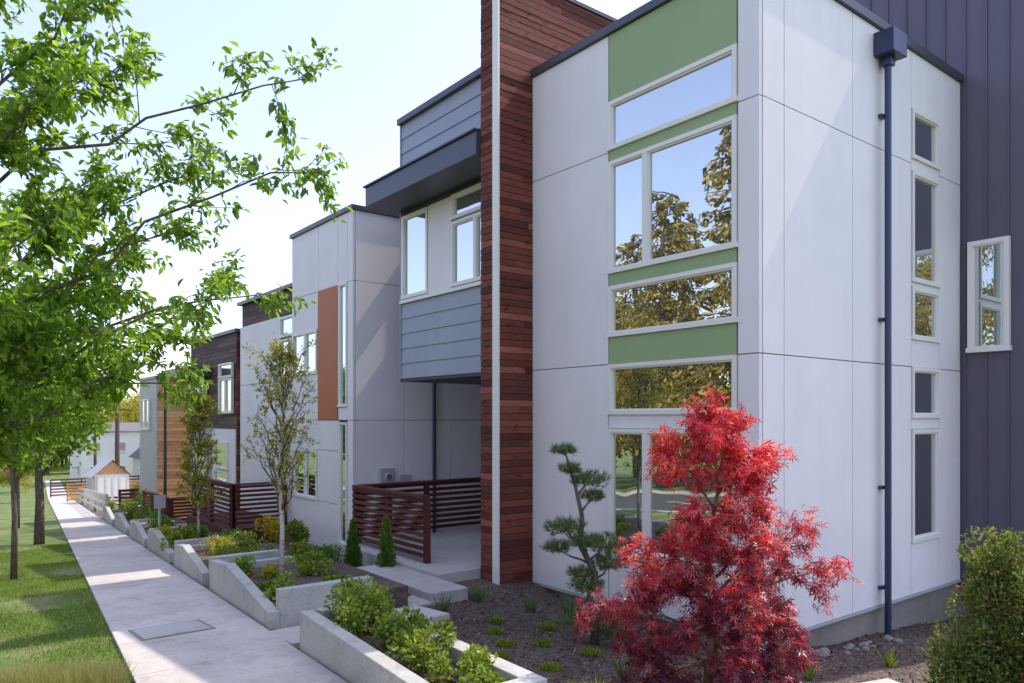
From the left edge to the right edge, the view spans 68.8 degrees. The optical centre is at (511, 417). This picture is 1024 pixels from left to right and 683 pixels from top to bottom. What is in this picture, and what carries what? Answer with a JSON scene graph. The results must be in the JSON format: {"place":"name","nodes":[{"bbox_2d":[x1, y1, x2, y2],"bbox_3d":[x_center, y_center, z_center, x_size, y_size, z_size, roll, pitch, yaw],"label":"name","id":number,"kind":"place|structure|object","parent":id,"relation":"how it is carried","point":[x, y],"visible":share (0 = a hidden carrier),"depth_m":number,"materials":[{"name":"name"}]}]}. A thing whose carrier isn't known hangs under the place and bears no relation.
{"place":"outdoors","nodes":[
{"label":"outdoors","id":0,"kind":"place"},
{"bbox_2d":[0,456,275,682],"bbox_3d":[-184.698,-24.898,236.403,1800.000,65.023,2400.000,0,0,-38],"label":"ground","id":1,"kind":"structure","parent":0,"point":[54,533],"depth_m":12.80,"materials":[{"name":"green plant"}]},
{"bbox_2d":[0,413,74,527],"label":"street tree","id":2,"kind":"object","parent":1,"relation":"on","point":[26,470],"visible":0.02,"depth_m":27.62,"materials":[{"name":"green plant"}]},
{"bbox_2d":[1,354,119,544],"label":"street tree","id":3,"kind":"object","parent":1,"relation":"on","point":[71,446],"visible":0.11,"depth_m":20.83,"materials":[{"name":"green plant"}]},
{"bbox_2d":[0,338,121,580],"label":"street tree","id":4,"kind":"object","parent":1,"relation":"on","point":[39,450],"visible":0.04,"depth_m":13.76,"materials":[{"name":"green plant"}]},
{"bbox_2d":[0,389,139,491],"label":"distant tree line","id":5,"kind":"object","parent":1,"relation":"on","point":[131,415],"visible":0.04,"depth_m":111.35,"materials":[{"name":"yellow plant"}]},
{"bbox_2d":[50,475,139,496],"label":"slat fence","id":6,"kind":"object","parent":1,"relation":"on","point":[138,478],"visible":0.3,"depth_m":62.36,"materials":[{"name":"brown wood"}]},
{"bbox_2d":[67,480,139,501],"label":"slat fence","id":7,"kind":"object","parent":1,"relation":"on","point":[86,486],"visible":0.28,"depth_m":51.96,"materials":[{"name":"beige wood"}]},
{"bbox_2d":[70,431,139,485],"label":"walls","id":8,"kind":"structure","parent":1,"relation":"on","point":[131,438],"depth_m":78.91,"materials":[{"name":"white paint"}]},
{"bbox_2d":[77,441,126,476],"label":"window frames","id":9,"kind":"structure","parent":8,"relation":"attached to","point":[125,442],"depth_m":78.72,"materials":[{"name":"white plastic"}]},
{"bbox_2d":[89,422,139,430],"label":"roof","id":10,"kind":"structure","parent":8,"relation":"on","point":[129,426],"depth_m":81.42,"materials":[{"name":"grey"}]},
{"bbox_2d":[76,658,138,682],"bbox_3d":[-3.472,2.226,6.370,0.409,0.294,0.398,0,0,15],"label":"fescue grass","id":11,"kind":"structure","parent":1,"relation":"on","point":[105,676],"depth_m":6.38,"materials":[{"name":"green plant"}]},
{"bbox_2d":[115,404,129,464],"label":"utility pole","id":12,"kind":"object","parent":1,"relation":"on","point":[117,439],"visible":0.45,"depth_m":59.89,"materials":[{"name":"brown wood"}]},
{"bbox_2d":[0,0,353,482],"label":"street tree","id":13,"kind":"object","parent":1,"relation":"on","point":[36,338],"visible":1,"depth_m":5.51,"materials":[{"name":"green plant"}]},
{"bbox_2d":[237,204,482,549],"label":"modern townhouse","id":14,"kind":"structure","parent":1,"relation":"on","point":[374,418],"depth_m":17.19,"materials":[{"name":"paint"}]},
{"bbox_2d":[278,282,347,543],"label":"window frames","id":15,"kind":"structure","parent":14,"relation":"in","point":[345,284],"depth_m":16.72,"materials":[{"name":"white plastic"}]},
{"bbox_2d":[282,286,344,540],"bbox_3d":[-4.957,-0.090,18.287,0.229,5.656,4.438,0,0,-34],"label":"window glass","id":16,"kind":"structure","parent":14,"relation":"in","point":[287,323],"depth_m":17.93,"materials":[{"name":"grey"}]},
{"bbox_2d":[363,0,962,654],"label":"modern townhouse","id":17,"kind":"structure","parent":1,"relation":"on","point":[623,236],"depth_m":10.52,"materials":[{"name":"paint"}]},
{"bbox_2d":[406,54,933,565],"bbox_3d":[1.469,-1.360,11.656,3.897,6.326,9.449,0,0,-68],"label":"window glass","id":18,"kind":"structure","parent":17,"relation":"in","point":[691,178],"depth_m":10.03,"materials":[{"name":"grey"}]},
{"bbox_2d":[401,43,941,573],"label":"window frames","id":19,"kind":"structure","parent":17,"relation":"in","point":[474,213],"depth_m":10.39,"materials":[{"name":"white plastic"}]},
{"bbox_2d":[854,0,1023,622],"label":"dark metal townhouse","id":20,"kind":"structure","parent":1,"relation":"on","point":[978,45],"depth_m":11.87,"materials":[{"name":"metal"}]},
{"bbox_2d":[966,235,1011,352],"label":"window frames","id":21,"kind":"structure","parent":20,"relation":"in","point":[1006,240],"depth_m":11.77,"materials":[{"name":"white plastic"}]},
{"bbox_2d":[975,243,1002,345],"bbox_3d":[7.547,-1.935,11.829,0.020,1.586,0.406,0,0,-38],"label":"window glass","id":22,"kind":"structure","parent":20,"relation":"in","point":[988,259],"depth_m":11.82,"materials":[{"name":"grey"}]},
{"bbox_2d":[45,481,347,682],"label":"sidewalk","id":23,"kind":"structure","parent":0,"point":[132,583],"depth_m":9.33,"materials":[{"name":"concrete"}]},
{"bbox_2d":[128,619,215,640],"bbox_3d":[-3.983,2.486,8.753,0.800,0.076,0.700,0,0,-38],"label":"utility cover","id":24,"kind":"object","parent":23,"relation":"on","point":[138,636],"visible":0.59,"depth_m":8.58,"materials":[{"name":"grey metal"}]},
{"bbox_2d":[132,620,210,638],"bbox_3d":[-3.983,2.482,8.753,0.720,0.070,0.620,0,0,-38],"label":"utility lid","id":25,"kind":"object","parent":24,"relation":"in","point":[167,629],"visible":0.76,"depth_m":8.73,"materials":[{"name":"grey concrete"}]},
{"bbox_2d":[187,510,291,543],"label":"porch deck","id":26,"kind":"structure","parent":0,"point":[216,526],"depth_m":19.32,"materials":[{"name":"brown wood"}]},
{"bbox_2d":[0,0,650,415],"label":"sky","id":27,"kind":"structure","parent":0,"point":[395,56],"materials":[{"name":"white"}]},
{"bbox_2d":[271,595,449,647],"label":"entry path","id":28,"kind":"structure","parent":0,"point":[290,635],"depth_m":9.01,"materials":[{"name":"concrete"}]},
{"bbox_2d":[77,499,999,682],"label":"garden soil","id":29,"kind":"structure","parent":0,"point":[564,655],"depth_m":9.23,"materials":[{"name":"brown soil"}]},
{"bbox_2d":[78,488,107,515],"bbox_3d":[-23.330,4.481,41.349,0.245,2.418,22.094,0,0,-32],"label":"wood fence","id":30,"kind":"object","parent":29,"relation":"on","point":[90,498],"visible":0.97,"depth_m":38.70,"materials":[{"name":"beige paint"}]},
{"bbox_2d":[85,458,132,501],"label":"greenhouse shed","id":31,"kind":"structure","parent":29,"relation":"on","point":[110,477],"depth_m":48.35,"materials":[{"name":"beige wood"}]},
{"bbox_2d":[87,475,127,499],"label":"window frames","id":32,"kind":"structure","parent":31,"relation":"in","point":[105,477],"depth_m":48.26,"materials":[{"name":"white plastic"}]},
{"bbox_2d":[90,477,125,498],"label":"window glass","id":33,"kind":"structure","parent":31,"relation":"in","point":[123,479],"depth_m":48.38,"materials":[{"name":"grey"}]},
{"bbox_2d":[103,506,140,525],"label":"planter wall","id":34,"kind":"structure","parent":29,"relation":"on","point":[108,516],"depth_m":28.59,"materials":[{"name":"concrete"}]},
{"bbox_2d":[118,488,139,508],"bbox_3d":[-16.751,4.053,37.033,4.900,1.300,0.110,0,0,-38],"label":"slat fence","id":35,"kind":"object","parent":29,"relation":"on","point":[125,496],"visible":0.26,"depth_m":35.68,"materials":[{"name":"brown wood"}]},
{"bbox_2d":[115,513,168,534],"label":"planter wall","id":36,"kind":"structure","parent":29,"relation":"on","point":[122,525],"depth_m":23.57,"materials":[{"name":"concrete"}]},
{"bbox_2d":[140,379,157,511],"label":"front wall","id":37,"kind":"structure","parent":29,"relation":"on","point":[148,458],"depth_m":31.34,"materials":[{"name":"grey paint"}]},
{"bbox_2d":[139,399,150,429],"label":"window frames","id":38,"kind":"structure","parent":37,"relation":"attached to","point":[149,414],"depth_m":31.87,"materials":[{"name":"white plastic"}]},
{"bbox_2d":[126,517,186,524],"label":"planter soil","id":39,"kind":"structure","parent":29,"relation":"on","point":[177,520],"depth_m":24.59,"materials":[{"name":"brown soil"}]},
{"bbox_2d":[122,504,154,518],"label":"garden shrub","id":40,"kind":"object","parent":39,"relation":"on","point":[131,512],"visible":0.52,"depth_m":25.91,"materials":[{"name":"green plant"}]},
{"bbox_2d":[132,509,154,519],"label":"garden shrub","id":41,"kind":"object","parent":39,"relation":"on","point":[142,516],"visible":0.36,"depth_m":23.86,"materials":[{"name":"green plant"}]},
{"bbox_2d":[154,495,165,527],"bbox_3d":[-8.390,2.499,17.804,0.260,1.333,0.070,0,0,-38],"label":"street sign","id":42,"kind":"object","parent":29,"relation":"on","point":[159,502],"visible":0.78,"depth_m":17.78,"materials":[{"name":"grey metal"}]},
{"bbox_2d":[130,521,191,546],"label":"planter wall","id":43,"kind":"structure","parent":29,"relation":"on","point":[138,534],"depth_m":20.04,"materials":[{"name":"concrete"}]},
{"bbox_2d":[143,523,186,534],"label":"planter soil","id":44,"kind":"structure","parent":29,"relation":"on","point":[183,524],"depth_m":21.93,"materials":[{"name":"brown soil"}]},
{"bbox_2d":[145,517,176,532],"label":"garden shrub","id":45,"kind":"object","parent":44,"relation":"on","point":[167,521],"visible":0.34,"depth_m":19.87,"materials":[{"name":"green plant"}]},
{"bbox_2d":[142,490,206,521],"bbox_3d":[-12.386,3.295,27.353,1.330,1.110,3.730,0,0,-38],"label":"porch railing","id":46,"kind":"object","parent":29,"relation":"on","point":[169,507],"visible":0.44,"depth_m":25.84,"materials":[{"name":"brown wood"}]},
{"bbox_2d":[158,390,190,515],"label":"wood siding wall","id":47,"kind":"structure","parent":29,"relation":"on","point":[174,444],"depth_m":30.99,"materials":[{"name":"brown wood"}]},
{"bbox_2d":[157,379,190,514],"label":"side boards","id":48,"kind":"object","parent":47,"relation":"attached to","point":[175,435],"visible":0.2,"depth_m":30.91,"materials":[{"name":"beige wood"}]},
{"bbox_2d":[148,530,228,562],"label":"planter wall","id":49,"kind":"structure","parent":29,"relation":"on","point":[166,554],"depth_m":16.04,"materials":[{"name":"concrete"}]},
{"bbox_2d":[161,328,241,514],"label":"cedar townhouse","id":50,"kind":"structure","parent":29,"relation":"on","point":[219,353],"depth_m":25.01,"materials":[{"name":"brown wood"}]},
{"bbox_2d":[194,365,230,495],"bbox_3d":[-10.358,0.550,25.854,0.020,4.546,4.346,0,0,-38],"label":"window glass","id":51,"kind":"structure","parent":50,"relation":"in","point":[224,370],"depth_m":24.93,"materials":[{"name":"glass"}]},
{"bbox_2d":[192,362,233,497],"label":"window frames","id":52,"kind":"structure","parent":50,"relation":"in","point":[225,378],"depth_m":24.57,"materials":[{"name":"white plastic"}]},
{"bbox_2d":[168,532,258,549],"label":"planter soil","id":53,"kind":"structure","parent":29,"relation":"on","point":[210,534],"depth_m":18.42,"materials":[{"name":"brown soil"}]},
{"bbox_2d":[160,525,200,550],"bbox_3d":[-7.111,2.583,16.013,0.832,0.543,0.626,0,0,-20],"label":"garden shrub","id":54,"kind":"object","parent":53,"relation":"on","point":[182,533],"visible":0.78,"depth_m":16.00,"materials":[{"name":"green plant"}]},
{"bbox_2d":[174,522,209,538],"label":"garden shrub","id":55,"kind":"object","parent":53,"relation":"on","point":[204,531],"visible":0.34,"depth_m":17.45,"materials":[{"name":"green plant"}]},
{"bbox_2d":[173,386,223,536],"bbox_3d":[-7.106,1.079,16.958,1.070,3.644,1.194,0,0,-38],"label":"birch tree","id":56,"kind":"object","parent":53,"relation":"on","point":[195,425],"visible":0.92,"depth_m":16.93,"materials":[{"name":"green plant"}]},
{"bbox_2d":[174,541,278,585],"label":"planter wall","id":57,"kind":"structure","parent":29,"relation":"on","point":[188,562],"depth_m":12.95,"materials":[{"name":"concrete"}]},
{"bbox_2d":[191,476,286,528],"bbox_3d":[-7.435,2.195,20.244,1.480,1.110,3.430,0,0,-38],"label":"porch railing","id":58,"kind":"object","parent":29,"relation":"on","point":[232,505],"visible":0.7,"depth_m":18.87,"materials":[{"name":"brown wood"}]},
{"bbox_2d":[195,543,299,569],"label":"planter soil","id":59,"kind":"structure","parent":29,"relation":"on","point":[203,556],"depth_m":14.42,"materials":[{"name":"brown soil"}]},
{"bbox_2d":[199,534,236,554],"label":"garden shrub","id":60,"kind":"object","parent":59,"relation":"on","point":[216,544],"visible":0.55,"depth_m":14.35,"materials":[{"name":"yellow plant"}]},
{"bbox_2d":[210,544,244,555],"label":"garden shrub","id":61,"kind":"object","parent":59,"relation":"on","point":[217,552],"visible":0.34,"depth_m":12.83,"materials":[{"name":"green plant"}]},
{"bbox_2d":[216,527,259,548],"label":"garden shrub","id":62,"kind":"object","parent":59,"relation":"on","point":[225,534],"visible":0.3,"depth_m":15.06,"materials":[{"name":"green plant"}]},
{"bbox_2d":[220,530,274,552],"bbox_3d":[-4.897,2.368,13.875,0.912,0.546,0.833,0,0,2],"label":"garden shrub","id":63,"kind":"object","parent":59,"relation":"on","point":[253,545],"visible":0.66,"depth_m":13.93,"materials":[{"name":"green plant"}]},
{"bbox_2d":[254,514,289,542],"bbox_3d":[-5.483,2.531,17.293,0.981,0.634,0.623,0,0,34],"label":"garden shrub","id":64,"kind":"object","parent":29,"relation":"on","point":[271,527],"visible":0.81,"depth_m":17.22,"materials":[{"name":"yellow plant"}]},
{"bbox_2d":[210,556,372,629],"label":"planter wall","id":65,"kind":"structure","parent":29,"relation":"on","point":[234,585],"depth_m":9.21,"materials":[{"name":"concrete"}]},
{"bbox_2d":[275,518,310,543],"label":"garden shrub","id":66,"kind":"object","parent":29,"relation":"on","point":[300,531],"visible":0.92,"depth_m":16.56,"materials":[{"name":"green plant"}]},
{"bbox_2d":[285,539,316,559],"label":"garden shrub","id":67,"kind":"object","parent":29,"relation":"on","point":[294,547],"visible":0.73,"depth_m":12.95,"materials":[{"name":"green plant"}]},
{"bbox_2d":[247,561,407,607],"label":"planter soil","id":68,"kind":"structure","parent":29,"relation":"on","point":[398,591],"depth_m":10.79,"materials":[{"name":"brown soil"}]},
{"bbox_2d":[232,554,256,576],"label":"garden shrub","id":69,"kind":"object","parent":68,"relation":"on","point":[247,568],"visible":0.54,"depth_m":11.14,"materials":[{"name":"green plant"}]},
{"bbox_2d":[254,563,289,578],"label":"garden shrub","id":70,"kind":"object","parent":68,"relation":"on","point":[272,570],"visible":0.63,"depth_m":10.96,"materials":[{"name":"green plant"}]},
{"bbox_2d":[255,578,288,591],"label":"garden shrub","id":71,"kind":"object","parent":68,"relation":"on","point":[266,584],"visible":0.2,"depth_m":9.91,"materials":[{"name":"green plant"}]},
{"bbox_2d":[239,331,320,576],"bbox_3d":[-3.236,0.545,10.555,1.187,3.613,1.149,0,0,-38],"label":"birch tree","id":72,"kind":"object","parent":68,"relation":"on","point":[285,361],"visible":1,"depth_m":10.57,"materials":[{"name":"green plant"}]},
{"bbox_2d":[263,570,296,600],"bbox_3d":[-2.897,2.129,9.411,0.480,0.408,0.339,0,0,-38],"label":"garden shrub","id":73,"kind":"object","parent":68,"relation":"on","point":[270,594],"visible":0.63,"depth_m":9.36,"materials":[{"name":"green plant"}]},
{"bbox_2d":[286,549,328,568],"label":"garden shrub","id":74,"kind":"object","parent":68,"relation":"on","point":[313,555],"visible":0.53,"depth_m":11.81,"materials":[{"name":"green plant"}]},
{"bbox_2d":[294,558,336,576],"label":"garden shrub","id":75,"kind":"object","parent":68,"relation":"on","point":[308,569],"visible":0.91,"depth_m":11.08,"materials":[{"name":"green plant"}]},
{"bbox_2d":[310,543,346,562],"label":"garden shrub","id":76,"kind":"object","parent":68,"relation":"on","point":[328,551],"visible":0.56,"depth_m":12.47,"materials":[{"name":"green plant"}]},
{"bbox_2d":[320,573,348,581],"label":"garden shrub","id":77,"kind":"object","parent":68,"relation":"on","point":[332,577],"visible":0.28,"depth_m":10.07,"materials":[{"name":"green plant"}]},
{"bbox_2d":[343,519,362,566],"bbox_3d":[-2.778,2.264,13.078,0.438,1.033,0.438,0,0,-38],"label":"arborvitae","id":78,"kind":"object","parent":29,"relation":"on","point":[353,557],"visible":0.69,"depth_m":13.01,"materials":[{"name":"green plant"}]},
{"bbox_2d":[375,515,396,566],"bbox_3d":[-2.076,2.154,12.461,0.448,1.092,0.439,0,0,-38],"label":"arborvitae","id":79,"kind":"object","parent":29,"relation":"on","point":[386,555],"visible":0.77,"depth_m":12.41,"materials":[{"name":"green plant"}]},
{"bbox_2d":[336,620,484,682],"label":"planter soil","id":80,"kind":"structure","parent":29,"relation":"on","point":[418,672],"depth_m":6.53,"materials":[{"name":"brown soil"}]},
{"bbox_2d":[324,574,382,624],"bbox_3d":[-1.556,1.866,7.646,0.607,0.540,0.665,0,0,-38],"label":"lime shrub","id":81,"kind":"object","parent":80,"relation":"on","point":[342,585],"visible":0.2,"depth_m":7.62,"materials":[{"name":"green plant"}]},
{"bbox_2d":[329,574,397,638],"bbox_3d":[-1.440,1.836,7.238,0.725,0.590,0.618,0,0,-38],"label":"lime shrub","id":82,"kind":"object","parent":80,"relation":"on","point":[366,610],"visible":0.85,"depth_m":7.22,"materials":[{"name":"green plant"}]},
{"bbox_2d":[367,605,436,648],"bbox_3d":[-0.989,1.947,6.875,0.596,0.378,0.514,0,0,26],"label":"lime shrub","id":83,"kind":"object","parent":80,"relation":"on","point":[415,618],"visible":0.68,"depth_m":6.83,"materials":[{"name":"green plant"}]},
{"bbox_2d":[384,619,456,672],"bbox_3d":[-0.705,1.943,6.342,0.674,0.384,0.613,0,0,-38],"label":"lime shrub","id":84,"kind":"object","parent":80,"relation":"on","point":[418,643],"visible":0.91,"depth_m":6.26,"materials":[{"name":"green plant"}]},
{"bbox_2d":[425,643,499,682],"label":"lime shrub","id":85,"kind":"object","parent":80,"relation":"on","point":[472,659],"visible":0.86,"depth_m":5.90,"materials":[{"name":"green plant"}]},
{"bbox_2d":[458,665,509,682],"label":"lime shrub","id":86,"kind":"object","parent":80,"relation":"on","point":[485,676],"visible":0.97,"depth_m":5.67,"materials":[{"name":"green plant"}]},
{"bbox_2d":[339,528,482,602],"bbox_3d":[-0.663,2.675,13.600,4.600,0.550,4.350,0,0,-38],"label":"entry porch","id":87,"kind":"object","parent":29,"relation":"on","point":[455,556],"visible":0.28,"depth_m":12.30,"materials":[{"name":"concrete"}]},
{"bbox_2d":[352,477,482,563],"bbox_3d":[-1.011,1.845,14.337,3.230,1.110,2.730,0,0,-38],"label":"porch railing","id":88,"kind":"object","parent":87,"relation":"on","point":[424,516],"visible":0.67,"depth_m":14.07,"materials":[{"name":"brown wood"}]},
{"bbox_2d":[300,604,546,682],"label":"planter wall","id":89,"kind":"structure","parent":29,"relation":"on","point":[337,650],"depth_m":6.43,"materials":[{"name":"concrete"}]},
{"bbox_2d":[427,589,455,611],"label":"ornamental grass","id":90,"kind":"object","parent":29,"relation":"on","point":[445,608],"depth_m":10.03,"materials":[{"name":"green plant"}]},
{"bbox_2d":[465,579,495,601],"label":"ornamental grass","id":91,"kind":"object","parent":29,"relation":"on","point":[478,597],"depth_m":10.83,"materials":[{"name":"green plant"}]},
{"bbox_2d":[495,637,515,647],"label":"groundcover tuft","id":92,"kind":"object","parent":29,"relation":"on","point":[507,643],"visible":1,"depth_m":8.68,"materials":[{"name":"green plant"}]},
{"bbox_2d":[519,590,540,612],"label":"ornamental grass","id":93,"kind":"object","parent":29,"relation":"on","point":[529,608],"depth_m":10.60,"materials":[{"name":"green plant"}]},
{"bbox_2d":[531,636,553,647],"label":"groundcover tuft","id":94,"kind":"object","parent":29,"relation":"on","point":[542,643],"visible":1,"depth_m":8.76,"materials":[{"name":"green plant"}]},
{"bbox_2d":[537,660,561,671],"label":"groundcover tuft","id":95,"kind":"object","parent":29,"relation":"on","point":[547,666],"visible":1,"depth_m":7.91,"materials":[{"name":"green plant"}]},
{"bbox_2d":[539,440,638,644],"bbox_3d":[0.920,1.520,8.971,1.257,2.540,0.781,0,0,-8],"label":"garden pine","id":96,"kind":"object","parent":29,"relation":"on","point":[580,538],"visible":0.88,"depth_m":8.95,"materials":[{"name":"green plant"}]},
{"bbox_2d":[579,646,601,656],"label":"groundcover tuft","id":97,"kind":"object","parent":29,"relation":"on","point":[590,652],"visible":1,"depth_m":8.41,"materials":[{"name":"green plant"}]},
{"bbox_2d":[571,386,864,682],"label":"japanese maple","id":98,"kind":"object","parent":29,"relation":"on","point":[762,619],"visible":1,"depth_m":6.34,"materials":[{"name":"red plant"}]},
{"bbox_2d":[800,661,822,680],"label":"bulb plant","id":99,"kind":"object","parent":29,"relation":"on","point":[809,676],"visible":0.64,"depth_m":8.07,"materials":[{"name":"green plant"}]},
{"bbox_2d":[780,634,902,664],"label":"edging stones","id":100,"kind":"object","parent":29,"relation":"on","point":[823,651],"visible":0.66,"depth_m":9.59,"materials":[{"name":"stone"}]},
{"bbox_2d":[876,645,900,666],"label":"bulb plant","id":101,"kind":"object","parent":29,"relation":"on","point":[889,662],"visible":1,"depth_m":8.78,"materials":[{"name":"green plant"}]},
{"bbox_2d":[920,613,1010,682],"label":"evergreen shrub","id":102,"kind":"object","parent":29,"relation":"on","point":[953,670],"visible":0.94,"depth_m":6.88,"materials":[{"name":"green plant"}]},
{"bbox_2d":[941,525,1023,682],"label":"evergreen shrub","id":103,"kind":"object","parent":29,"relation":"on","point":[1002,583],"visible":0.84,"depth_m":6.95,"materials":[{"name":"green plant"}]},
{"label":"planter soil","id":104,"kind":"structure","parent":29,"relation":"on","visible":0},
{"bbox_2d":[119,498,137,512],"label":"garden shrub","id":105,"kind":"object","parent":104,"relation":"on","point":[126,504],"visible":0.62,"depth_m":28.90,"materials":[{"name":"green plant"}]},
{"bbox_2d":[133,488,157,510],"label":"garden shrub","id":106,"kind":"object","parent":104,"relation":"on","point":[139,501],"visible":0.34,"depth_m":28.60,"materials":[{"name":"green plant"}]},
{"bbox_2d":[554,591,582,614],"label":"ornamental grass","id":107,"kind":"object","parent":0,"point":[565,607],"depth_m":10.66,"materials":[{"name":"green plant"}]},
{"bbox_2d":[602,649,638,679],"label":"ornamental grass","id":108,"kind":"object","parent":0,"point":[620,673],"depth_m":7.59,"materials":[{"name":"green plant"}]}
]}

